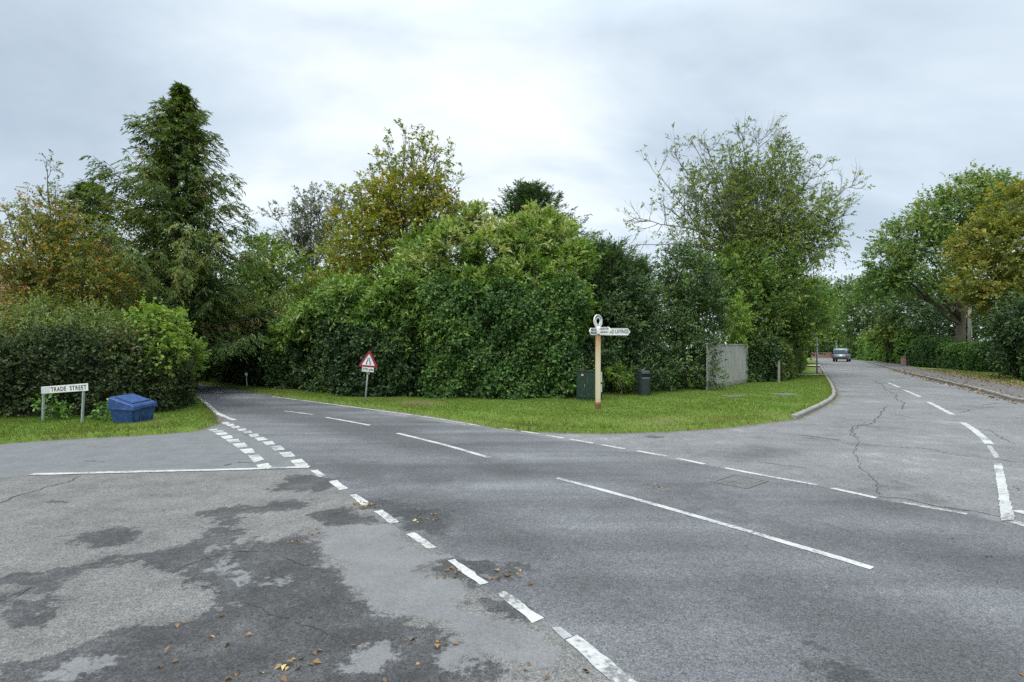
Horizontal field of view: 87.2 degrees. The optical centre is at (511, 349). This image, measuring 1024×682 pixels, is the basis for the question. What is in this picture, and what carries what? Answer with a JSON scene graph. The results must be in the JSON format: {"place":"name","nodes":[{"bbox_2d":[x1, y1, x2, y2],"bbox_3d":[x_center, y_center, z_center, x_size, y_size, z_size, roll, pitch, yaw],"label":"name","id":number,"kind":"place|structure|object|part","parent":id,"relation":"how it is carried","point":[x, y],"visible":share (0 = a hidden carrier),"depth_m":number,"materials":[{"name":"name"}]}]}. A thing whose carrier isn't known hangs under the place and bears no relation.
{"place":"outdoors","nodes":[
{"label":"outdoors","id":0,"kind":"place"},
{"bbox_2d":[0,392,222,443],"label":"grass verge","id":1,"kind":"object","parent":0,"point":[38,438],"depth_m":11.02,"materials":[{"name":"green plant"}]},
{"bbox_2d":[0,265,67,351],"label":"house","id":2,"kind":"structure","parent":1,"relation":"on","point":[2,287],"depth_m":26.68,"materials":[{"name":"brick"}]},
{"bbox_2d":[27,392,77,422],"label":"nettle clump","id":3,"kind":"object","parent":1,"relation":"on","point":[51,411],"visible":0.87,"depth_m":12.31,"materials":[{"name":"green plant"}]},
{"bbox_2d":[0,283,108,351],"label":"shrub","id":4,"kind":"object","parent":1,"relation":"on","point":[36,312],"visible":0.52,"depth_m":14.23,"materials":[{"name":"green plant"}]},
{"bbox_2d":[41,383,87,422],"bbox_3d":[-9.881,1.230,11.878,1.460,0.983,0.060,0,0,17],"label":"street name sign","id":5,"kind":"object","parent":1,"relation":"on","point":[83,388],"visible":0.98,"depth_m":11.83,"materials":[{"name":"white metal"}]},
{"bbox_2d":[0,181,140,348],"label":"conifer","id":6,"kind":"object","parent":1,"relation":"on","point":[88,205],"visible":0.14,"depth_m":23.61,"materials":[{"name":"green plant"}]},
{"bbox_2d":[0,149,153,334],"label":"autumn tree","id":7,"kind":"object","parent":1,"relation":"on","point":[55,247],"visible":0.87,"depth_m":16.73,"materials":[{"name":"green plant"}]},
{"bbox_2d":[50,285,142,352],"bbox_3d":[-10.988,-0.023,14.433,3.400,3.422,2.094,0,0,19],"label":"shrub","id":8,"kind":"object","parent":1,"relation":"on","point":[92,322],"visible":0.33,"depth_m":14.48,"materials":[{"name":"green plant"}]},
{"bbox_2d":[85,398,112,421],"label":"nettle clump","id":9,"kind":"object","parent":1,"relation":"on","point":[106,415],"visible":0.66,"depth_m":12.27,"materials":[{"name":"green plant"}]},
{"bbox_2d":[0,313,200,417],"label":"hedge","id":10,"kind":"object","parent":1,"relation":"on","point":[106,371],"visible":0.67,"depth_m":13.09,"materials":[{"name":"green plant"}]},
{"bbox_2d":[107,393,157,422],"bbox_3d":[-8.495,1.355,12.063,0.678,0.632,0.708,2,3,6],"label":"grit bin","id":11,"kind":"object","parent":1,"relation":"on","point":[131,408],"visible":0.91,"depth_m":11.80,"materials":[{"name":"blue plastic"}]},
{"bbox_2d":[0,80,297,368],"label":"conifer","id":12,"kind":"object","parent":1,"relation":"on","point":[181,118],"visible":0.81,"depth_m":21.21,"materials":[{"name":"green plant"}]},
{"bbox_2d":[118,291,195,377],"bbox_3d":[-9.278,0.056,14.319,1.877,3.203,1.943,0,0,0],"label":"shrub","id":13,"kind":"object","parent":1,"relation":"on","point":[151,314],"visible":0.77,"depth_m":14.02,"materials":[{"name":"green plant"}]},
{"bbox_2d":[176,321,210,380],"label":"bramble bush","id":14,"kind":"object","parent":1,"relation":"on","point":[196,346],"visible":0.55,"depth_m":15.22,"materials":[{"name":"green plant"}]},
{"bbox_2d":[0,357,1023,681],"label":"road","id":15,"kind":"structure","parent":0,"point":[120,557],"depth_m":4.58,"materials":[{"name":"grey asphalt"}]},
{"bbox_2d":[19,397,1023,681],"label":"fallen leaves","id":16,"kind":"object","parent":15,"relation":"on","point":[285,667],"visible":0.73,"depth_m":3.17,"materials":[{"name":"brown plant"}]},
{"bbox_2d":[710,474,768,488],"bbox_3d":[2.924,1.705,6.911,0.600,0.030,0.486,0,0,-41],"label":"drain cover","id":17,"kind":"object","parent":15,"relation":"on","point":[740,481],"visible":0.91,"depth_m":6.88,"materials":[{"name":"metal"}]},
{"bbox_2d":[791,363,835,418],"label":"kerb","id":18,"kind":"structure","parent":15,"relation":"on","point":[804,412],"depth_m":15.53,"materials":[{"name":"concrete"}]},
{"bbox_2d":[811,352,831,357],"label":"brick wall","id":19,"kind":"structure","parent":15,"relation":"on","point":[828,355],"depth_m":103.88,"materials":[{"name":"brick"}]},
{"bbox_2d":[832,348,851,361],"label":"parked car","id":20,"kind":"object","parent":15,"relation":"on","point":[841,353],"visible":0.98,"depth_m":72.50,"materials":[{"name":"silver metal"}]},
{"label":"rear window","id":21,"kind":"part","parent":20,"relation":"part of","materials":[{"name":"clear glass"}]},
{"bbox_2d":[840,334,858,355],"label":"shrub","id":22,"kind":"object","parent":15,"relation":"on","point":[846,339],"visible":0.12,"depth_m":100.52,"materials":[{"name":"green plant"}]},
{"bbox_2d":[866,361,1023,402],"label":"kerb","id":23,"kind":"structure","parent":15,"relation":"on","point":[1009,397],"depth_m":23.19,"materials":[{"name":"concrete"}]},
{"bbox_2d":[0,0,1023,348],"label":"sky","id":24,"kind":"structure","parent":0,"point":[565,94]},
{"bbox_2d":[197,354,837,433],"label":"grass verge","id":25,"kind":"object","parent":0,"point":[808,369],"depth_m":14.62,"materials":[{"name":"green plant"}]},
{"bbox_2d":[89,260,250,386],"bbox_3d":[-14.043,-1.548,23.231,4.445,6.564,8.282,0,0,16],"label":"evergreen tree","id":26,"kind":"object","parent":25,"relation":"on","point":[221,280],"visible":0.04,"depth_m":23.47,"materials":[{"name":"green plant"}]},
{"bbox_2d":[216,227,312,320],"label":"broadleaf tree","id":27,"kind":"object","parent":25,"relation":"on","point":[292,266],"visible":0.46,"depth_m":30.06,"materials":[{"name":"green plant"}]},
{"bbox_2d":[251,181,362,278],"bbox_3d":[-12.597,-4.541,34.072,7.186,12.404,3.836,0,0,9],"label":"silver birch","id":28,"kind":"object","parent":25,"relation":"on","point":[302,236],"visible":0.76,"depth_m":33.84,"materials":[{"name":"green plant"}]},
{"bbox_2d":[196,297,431,396],"bbox_3d":[-14.171,-0.210,26.614,28.167,4.285,4.772,0,0,34],"label":"hedgerow","id":29,"kind":"object","parent":25,"relation":"on","point":[335,368],"visible":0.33,"depth_m":19.15,"materials":[{"name":"green plant"}]},
{"bbox_2d":[271,225,379,309],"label":"broadleaf tree","id":30,"kind":"object","parent":25,"relation":"on","point":[302,287],"visible":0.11,"depth_m":24.46,"materials":[{"name":"green plant"}]},
{"bbox_2d":[260,248,431,365],"bbox_3d":[-6.801,-0.863,20.706,9.705,5.256,4.345,0,0,32],"label":"laurel","id":31,"kind":"object","parent":25,"relation":"on","point":[337,289],"visible":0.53,"depth_m":19.32,"materials":[{"name":"green plant"}]},
{"bbox_2d":[359,351,376,403],"bbox_3d":[-4.315,0.878,16.008,0.539,1.675,0.100,5,-1,-6],"label":"warning sign","id":32,"kind":"object","parent":25,"relation":"on","point":[367,363],"visible":0.98,"depth_m":15.99,"materials":[{"name":"metal"}]},
{"bbox_2d":[312,118,472,294],"bbox_3d":[-4.794,-4.238,23.785,7.183,11.803,5.380,0,0,0],"label":"birch tree","id":33,"kind":"object","parent":25,"relation":"on","point":[397,215],"visible":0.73,"depth_m":23.14,"materials":[{"name":"green plant"}]},
{"bbox_2d":[342,280,583,357],"bbox_3d":[-1.679,-0.351,18.214,8.210,4.098,3.369,0,0,11],"label":"elder bush","id":34,"kind":"object","parent":25,"relation":"on","point":[411,317],"visible":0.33,"depth_m":17.91,"materials":[{"name":"green plant"}]},
{"bbox_2d":[362,198,605,338],"bbox_3d":[-1.054,-2.163,19.697,9.032,7.650,4.859,0,0,0],"label":"cherry laurel","id":35,"kind":"object","parent":25,"relation":"on","point":[533,232],"visible":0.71,"depth_m":19.24,"materials":[{"name":"green plant"}]},
{"bbox_2d":[413,267,590,399],"bbox_3d":[-0.344,-0.493,18.698,6.266,4.763,3.468,0,0,0],"label":"ivy hedge","id":36,"kind":"object","parent":25,"relation":"on","point":[511,353],"visible":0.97,"depth_m":17.65,"materials":[{"name":"green plant"}]},
{"bbox_2d":[3,234,1015,359],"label":"woodland","id":37,"kind":"object","parent":25,"relation":"on","point":[657,251],"depth_m":54.23,"materials":[{"name":"green plant"}]},
{"bbox_2d":[478,176,604,284],"bbox_3d":[1.019,-3.066,25.087,6.231,9.457,6.348,0,0,-35],"label":"conifer","id":38,"kind":"object","parent":25,"relation":"on","point":[524,190],"visible":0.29,"depth_m":24.13,"materials":[{"name":"green plant"}]},
{"bbox_2d":[576,370,602,400],"bbox_3d":[2.465,1.151,17.165,0.740,0.937,0.432,0,0,40],"label":"utility cabinet","id":39,"kind":"object","parent":25,"relation":"on","point":[585,384],"visible":0.23,"depth_m":17.02,"materials":[{"name":"green metal"}]},
{"bbox_3d":[2.336,1.142,17.007,0.688,0.770,0.027,0,0,40],"label":"door","id":40,"kind":"part","parent":39,"relation":"part of","materials":[{"name":"green paint"}]},
{"bbox_2d":[589,314,629,408],"bbox_3d":[2.648,0.359,14.529,1.188,2.622,0.516,0,0,0],"label":"finger post","id":41,"kind":"object","parent":25,"relation":"on","point":[598,331],"visible":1,"depth_m":14.58,"materials":[{"name":"white wood"}]},
{"bbox_2d":[581,230,642,389],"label":"upright conifer","id":42,"kind":"object","parent":25,"relation":"on","point":[610,260],"visible":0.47,"depth_m":20.94,"materials":[{"name":"green plant"}]},
{"bbox_2d":[604,360,634,395],"bbox_3d":[3.759,1.046,18.842,1.227,1.387,1.527,0,0,43],"label":"spotted laurel","id":43,"kind":"object","parent":25,"relation":"on","point":[608,374],"visible":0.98,"depth_m":18.85,"materials":[{"name":"green plant"}]},
{"bbox_2d":[580,259,669,393],"bbox_3d":[4.048,-0.754,20.218,3.740,5.527,4.298,0,0,24],"label":"evergreen shrub","id":44,"kind":"object","parent":25,"relation":"on","point":[637,305],"visible":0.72,"depth_m":20.00,"materials":[{"name":"green plant"}]},
{"bbox_2d":[620,250,664,386],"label":"upright conifer","id":45,"kind":"object","parent":25,"relation":"on","point":[640,263],"visible":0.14,"depth_m":21.62,"materials":[{"name":"green plant"}]},
{"bbox_2d":[637,370,650,395],"bbox_3d":[4.636,1.178,18.867,0.446,0.884,0.456,0,0,-20],"label":"litter bin","id":46,"kind":"object","parent":25,"relation":"on","point":[643,382],"visible":0.97,"depth_m":18.70,"materials":[{"name":"plastic"}]},
{"bbox_2d":[623,234,741,391],"bbox_3d":[6.793,-1.446,22.022,4.248,7.185,6.076,0,0,37],"label":"holly tree","id":47,"kind":"object","parent":25,"relation":"on","point":[687,328],"visible":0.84,"depth_m":21.96,"materials":[{"name":"green plant"}]},
{"bbox_2d":[705,343,747,389],"bbox_3d":[9.580,0.720,23.731,0.100,2.000,6.458,0,0,37],"label":"board fence","id":48,"kind":"object","parent":25,"relation":"on","point":[734,365],"visible":0.77,"depth_m":23.77,"materials":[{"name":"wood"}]},
{"bbox_2d":[721,289,757,352],"bbox_3d":[11.033,-0.643,26.131,1.705,4.638,2.318,0,0,0],"label":"golden shrub","id":49,"kind":"object","parent":25,"relation":"on","point":[738,330],"visible":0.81,"depth_m":25.94,"materials":[{"name":"green plant"}]},
{"bbox_2d":[616,110,875,309],"bbox_3d":[13.077,-5.984,30.858,14.517,15.285,5.920,0,0,0],"label":"ash tree","id":50,"kind":"object","parent":25,"relation":"on","point":[777,230],"visible":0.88,"depth_m":30.30,"materials":[{"name":"green plant"}]},
{"bbox_2d":[733,326,784,382],"bbox_3d":[12.264,0.294,27.261,2.635,3.089,2.682,0,0,0],"label":"hedge","id":51,"kind":"object","parent":25,"relation":"on","point":[764,355],"visible":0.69,"depth_m":26.44,"materials":[{"name":"green plant"}]},
{"bbox_2d":[682,235,844,355],"bbox_3d":[13.962,-2.229,29.232,11.180,7.932,5.128,0,0,-31],"label":"broadleaf tree","id":52,"kind":"object","parent":25,"relation":"on","point":[764,280],"visible":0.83,"depth_m":28.38,"materials":[{"name":"green plant"}]},
{"bbox_2d":[777,361,779,381],"bbox_3d":[13.147,1.139,26.481,0.100,1.162,0.100,0,0,0],"label":"wooden post","id":53,"kind":"object","parent":25,"relation":"on","point":[778,372],"visible":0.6,"depth_m":26.43,"materials":[{"name":"brown wood"}]},
{"bbox_2d":[773,393,797,395],"bbox_3d":[9.720,1.615,19.125,0.640,0.070,0.480,0,0,-12],"label":"inspection cover","id":54,"kind":"object","parent":25,"relation":"on","point":[783,394],"visible":0.75,"depth_m":18.95,"materials":[{"name":"concrete"}]},
{"bbox_2d":[778,336,807,380],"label":"hedge","id":55,"kind":"object","parent":25,"relation":"on","point":[793,365],"visible":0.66,"depth_m":28.22,"materials":[{"name":"green plant"}]},
{"bbox_2d":[771,274,835,360],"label":"broadleaf tree","id":56,"kind":"object","parent":25,"relation":"on","point":[824,343],"visible":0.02,"depth_m":61.33,"materials":[{"name":"green plant"}]},
{"bbox_2d":[779,273,844,349],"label":"lime tree","id":57,"kind":"object","parent":25,"relation":"on","point":[827,292],"visible":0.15,"depth_m":35.75,"materials":[{"name":"green plant"}]},
{"bbox_2d":[815,336,817,373],"bbox_3d":[19.832,0.258,35.308,0.520,2.925,0.100,0,0,0],"label":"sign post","id":58,"kind":"object","parent":25,"relation":"on","point":[816,356],"visible":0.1,"depth_m":35.29,"materials":[{"name":"metal"}]},
{"bbox_2d":[568,236,600,369],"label":"upright conifer","id":59,"kind":"object","parent":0,"point":[586,284],"visible":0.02,"depth_m":22.60,"materials":[{"name":"green plant"}]},
{"bbox_2d":[699,171,772,313],"bbox_3d":[15.071,-5.209,35.665,5.746,13.739,5.620,0,0,0],"label":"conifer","id":60,"kind":"object","parent":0,"point":[732,224],"visible":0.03,"depth_m":35.74,"materials":[{"name":"green plant"}]},
{"bbox_2d":[900,356,908,365],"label":"gate pier","id":61,"kind":"structure","parent":0,"point":[904,360],"depth_m":52.47,"materials":[{"name":"brick"}]},
{"bbox_2d":[851,357,1023,396],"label":"roadside verge","id":62,"kind":"structure","parent":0,"point":[1007,376],"depth_m":34.06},
{"bbox_2d":[808,344,854,357],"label":"hedge","id":63,"kind":"object","parent":62,"relation":"on","point":[831,347],"visible":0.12,"depth_m":107.44,"materials":[{"name":"green plant"}]},
{"bbox_2d":[814,272,856,346],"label":"broadleaf tree","id":64,"kind":"object","parent":62,"relation":"on","point":[832,333],"visible":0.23,"depth_m":118.10,"materials":[{"name":"green plant"}]},
{"bbox_2d":[829,262,913,358],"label":"broadleaf tree","id":65,"kind":"object","parent":62,"relation":"on","point":[856,328],"visible":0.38,"depth_m":89.21,"materials":[{"name":"green plant"}]},
{"bbox_2d":[859,308,909,362],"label":"broadleaf tree","id":66,"kind":"object","parent":62,"relation":"on","point":[876,334],"visible":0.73,"depth_m":61.69,"materials":[{"name":"green plant"}]},
{"bbox_2d":[856,325,938,364],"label":"laurel hedge","id":67,"kind":"object","parent":62,"relation":"on","point":[900,344],"visible":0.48,"depth_m":63.30,"materials":[{"name":"green plant"}]},
{"bbox_2d":[854,279,1000,341],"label":"evergreen tree","id":68,"kind":"object","parent":62,"relation":"on","point":[935,317],"visible":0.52,"depth_m":55.91,"materials":[{"name":"green plant"}]},
{"bbox_2d":[846,159,1023,341],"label":"oak tree","id":69,"kind":"object","parent":62,"relation":"on","point":[923,225],"visible":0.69,"depth_m":45.55,"materials":[{"name":"green plant"}]},
{"bbox_2d":[906,333,964,367],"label":"hedge","id":70,"kind":"object","parent":62,"relation":"on","point":[921,352],"visible":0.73,"depth_m":49.53,"materials":[{"name":"green plant"}]},
{"bbox_2d":[934,340,1005,371],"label":"hedge","id":71,"kind":"object","parent":62,"relation":"on","point":[958,355],"visible":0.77,"depth_m":40.91,"materials":[{"name":"green plant"}]},
{"bbox_2d":[968,300,971,342],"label":"telegraph pole","id":72,"kind":"object","parent":62,"relation":"on","point":[969,329],"visible":0.43,"depth_m":40.91,"materials":[{"name":"grey wood"}]},
{"bbox_2d":[930,174,1023,321],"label":"oak tree","id":73,"kind":"object","parent":62,"relation":"on","point":[1006,259],"visible":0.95,"depth_m":33.52,"materials":[{"name":"green plant"}]},
{"bbox_2d":[933,368,1023,383],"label":"grass","id":74,"kind":"structure","parent":62,"relation":"on","point":[983,374],"depth_m":33.91,"materials":[{"name":"green plant"}]},
{"bbox_2d":[969,288,1023,377],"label":"holly tree","id":75,"kind":"object","parent":62,"relation":"on","point":[1008,333],"visible":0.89,"depth_m":29.20,"materials":[{"name":"green plant"}]},
{"bbox_2d":[999,319,1023,380],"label":"hedge","id":76,"kind":"object","parent":62,"relation":"on","point":[1019,373],"visible":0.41,"depth_m":28.01,"materials":[{"name":"green plant"}]},
{"bbox_2d":[869,361,1023,397],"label":"pavement","id":77,"kind":"structure","parent":0,"point":[1019,391],"depth_m":27.17,"materials":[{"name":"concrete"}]},
{"bbox_2d":[892,368,1023,403],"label":"fallen leaves","id":78,"kind":"object","parent":77,"relation":"on","point":[974,373],"visible":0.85,"depth_m":28.73,"materials":[{"name":"brown plant"}]}
]}

